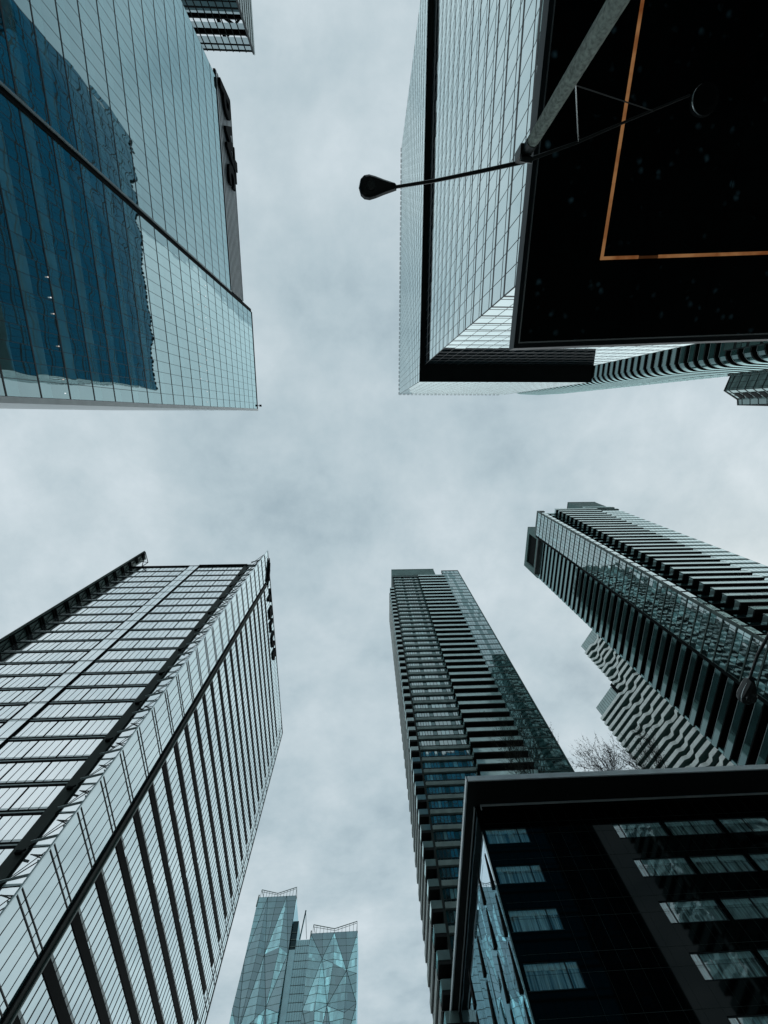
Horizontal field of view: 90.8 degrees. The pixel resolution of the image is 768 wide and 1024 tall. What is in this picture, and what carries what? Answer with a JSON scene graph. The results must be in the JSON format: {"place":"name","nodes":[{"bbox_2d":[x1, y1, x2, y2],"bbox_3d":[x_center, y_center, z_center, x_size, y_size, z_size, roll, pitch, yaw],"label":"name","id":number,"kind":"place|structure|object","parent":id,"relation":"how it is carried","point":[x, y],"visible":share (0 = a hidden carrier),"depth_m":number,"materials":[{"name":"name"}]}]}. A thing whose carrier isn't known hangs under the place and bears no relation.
{"place":"outdoors","nodes":[
{"label":"outdoors","id":0,"kind":"place"},
{"bbox_2d":[0,0,767,1023],"label":"sky","id":1,"kind":"structure","parent":0,"point":[345,479],"materials":[{"name":"grey"}]},
{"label":"pavement","id":2,"kind":"structure","parent":0,"visible":0},
{"bbox_2d":[0,0,261,410],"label":"office tower","id":3,"kind":"structure","parent":2,"relation":"on","point":[121,287],"depth_m":49.58,"materials":[{"name":"blue glass"}]},
{"bbox_2d":[218,77,237,190],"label":"rooftop sign","id":4,"kind":"object","parent":3,"relation":"attached to","point":[232,170],"visible":1,"depth_m":87.24,"materials":[{"name":"black metal"}]},
{"bbox_2d":[0,550,282,1023],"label":"office tower","id":5,"kind":"structure","parent":2,"relation":"on","point":[141,730],"depth_m":66.09,"materials":[{"name":"grey glass"}]},
{"bbox_2d":[267,558,275,659],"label":"rooftop sign","id":6,"kind":"object","parent":5,"relation":"attached to","point":[270,616],"visible":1,"depth_m":129.74,"materials":[{"name":"black metal"}]},
{"bbox_2d":[181,0,254,54],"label":"office tower","id":7,"kind":"structure","parent":2,"relation":"on","point":[228,11],"depth_m":131.08,"materials":[{"name":"grey glass"}]},
{"bbox_2d":[389,569,574,1023],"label":"condo tower","id":8,"kind":"structure","parent":2,"relation":"on","point":[455,671],"depth_m":96.73,"materials":[{"name":"grey glass"}]},
{"bbox_2d":[359,0,718,199],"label":"street lamp","id":9,"kind":"object","parent":2,"relation":"on","point":[704,99],"visible":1,"depth_m":6.75,"materials":[{"name":"metal"}]},
{"bbox_2d":[398,0,767,394],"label":"office tower","id":10,"kind":"structure","parent":2,"relation":"on","point":[470,101],"depth_m":58.17,"materials":[{"name":"grey glass"}]},
{"bbox_2d":[509,0,767,349],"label":"entrance canopy","id":11,"kind":"object","parent":10,"relation":"attached to","point":[651,228],"visible":0.94,"depth_m":13.03,"materials":[{"name":"metal"}]},
{"bbox_2d":[449,764,767,1023],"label":"hotel building","id":12,"kind":"structure","parent":2,"relation":"on","point":[638,896],"depth_m":35.38,"materials":[{"name":"black stone"}]},
{"bbox_2d":[485,827,531,844],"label":"window","id":13,"kind":"structure","parent":12,"relation":"in","point":[507,835],"depth_m":39.11,"materials":[{"name":"blue glass"}]},
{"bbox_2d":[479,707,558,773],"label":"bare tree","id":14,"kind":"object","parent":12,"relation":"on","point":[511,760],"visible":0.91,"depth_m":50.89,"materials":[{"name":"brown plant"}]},
{"bbox_2d":[495,864,546,884],"bbox_3d":[12.789,34.355,35.794,4.530,1.530,0.480,-1,-76,-2],"label":"window","id":15,"kind":"structure","parent":12,"relation":"in","point":[520,876],"depth_m":35.87,"materials":[{"name":"blue glass"}]},
{"bbox_2d":[508,907,564,932],"bbox_3d":[12.931,35.190,32.558,4.530,1.560,0.480,-1,-76,-2],"label":"window","id":16,"kind":"structure","parent":12,"relation":"in","point":[546,923],"depth_m":32.62,"materials":[{"name":"glass"}]},
{"bbox_2d":[523,960,587,991],"bbox_3d":[13.073,36.025,29.322,4.530,1.590,0.480,-1,-76,-2],"label":"window","id":17,"kind":"structure","parent":12,"relation":"in","point":[558,981],"depth_m":29.37,"materials":[{"name":"blue glass"}]},
{"bbox_2d":[571,734,631,771],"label":"bare tree","id":18,"kind":"object","parent":12,"relation":"on","point":[611,765],"visible":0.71,"depth_m":49.81,"materials":[{"name":"brown plant"}]},
{"bbox_2d":[601,723,667,769],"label":"bare tree","id":19,"kind":"object","parent":12,"relation":"on","point":[649,757],"visible":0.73,"depth_m":50.34,"materials":[{"name":"brown plant"}]},
{"bbox_2d":[612,821,668,837],"bbox_3d":[26.749,33.370,39.610,5.200,1.500,0.480,-1,-76,-2],"label":"window","id":20,"kind":"structure","parent":12,"relation":"in","point":[637,829],"depth_m":39.72,"materials":[{"name":"glass"}]},
{"bbox_2d":[633,857,695,876],"bbox_3d":[26.891,34.205,36.374,5.200,1.530,0.480,-1,-76,-2],"label":"window","id":21,"kind":"structure","parent":12,"relation":"in","point":[658,864],"depth_m":36.44,"materials":[{"name":"glass"}]},
{"bbox_2d":[663,819,724,835],"bbox_3d":[32.569,33.308,39.850,5.550,1.500,0.480,-1,-76,-2],"label":"window","id":22,"kind":"structure","parent":12,"relation":"in","point":[704,828],"depth_m":39.95,"materials":[{"name":"grey glass"}]},
{"bbox_2d":[658,898,729,923],"bbox_3d":[27.033,35.040,33.138,5.200,1.560,0.480,-1,-76,-2],"label":"window","id":23,"kind":"structure","parent":12,"relation":"in","point":[690,914],"depth_m":33.20,"materials":[{"name":"glass"}]},
{"bbox_2d":[689,854,757,873],"bbox_3d":[32.711,34.143,36.614,5.550,1.530,0.480,-1,-76,-2],"label":"window","id":24,"kind":"structure","parent":12,"relation":"in","point":[720,866],"depth_m":36.68,"materials":[{"name":"grey glass"}]},
{"bbox_2d":[689,949,767,980],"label":"window","id":25,"kind":"structure","parent":12,"relation":"in","point":[745,970],"depth_m":29.95,"materials":[{"name":"glass"}]},
{"bbox_2d":[719,816,767,832],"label":"window","id":26,"kind":"structure","parent":12,"relation":"in","point":[741,822],"depth_m":40.25,"materials":[{"name":"glass"}]},
{"bbox_2d":[719,896,767,919],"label":"window","id":27,"kind":"structure","parent":12,"relation":"in","point":[740,913],"depth_m":33.49,"materials":[{"name":"grey glass"}]},
{"bbox_2d":[727,1014,767,1023],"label":"window","id":28,"kind":"structure","parent":12,"relation":"in","point":[758,1018],"depth_m":27.25,"materials":[{"name":"glass"}]},
{"bbox_2d":[748,852,767,870],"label":"window","id":29,"kind":"structure","parent":12,"relation":"in","point":[758,858],"depth_m":37.09,"materials":[{"name":"glass"}]},
{"bbox_2d":[757,948,767,964],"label":"window","id":30,"kind":"structure","parent":12,"relation":"in","point":[764,951],"depth_m":30.59,"materials":[{"name":"glass"}]},
{"bbox_2d":[517,341,767,394],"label":"condo tower","id":31,"kind":"structure","parent":2,"relation":"on","point":[699,361],"depth_m":108.74,"materials":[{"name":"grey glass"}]},
{"bbox_2d":[524,502,767,765],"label":"condo tower","id":32,"kind":"structure","parent":2,"relation":"on","point":[678,621],"depth_m":97.75,"materials":[{"name":"grey glass"}]},
{"bbox_2d":[581,629,734,768],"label":"condo tower","id":33,"kind":"structure","parent":2,"relation":"on","point":[632,696],"depth_m":164.82,"materials":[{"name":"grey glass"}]},
{"bbox_2d":[736,633,767,704],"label":"street lamp","id":34,"kind":"object","parent":2,"relation":"on","point":[746,692],"visible":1,"depth_m":10.35,"materials":[{"name":"metal"}]},
{"label":"ground","id":35,"kind":"structure","parent":0,"visible":0},
{"bbox_2d":[229,887,309,1023],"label":"office tower","id":36,"kind":"structure","parent":35,"relation":"on","point":[271,987],"depth_m":268.26,"materials":[{"name":"teal glass"}]},
{"bbox_2d":[301,921,357,1023],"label":"office tower","id":37,"kind":"structure","parent":35,"relation":"on","point":[331,988],"depth_m":263.25,"materials":[{"name":"teal glass"}]},
{"bbox_2d":[724,372,767,405],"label":"condo tower","id":38,"kind":"structure","parent":35,"relation":"on","point":[748,390],"depth_m":141.88,"materials":[{"name":"grey glass"}]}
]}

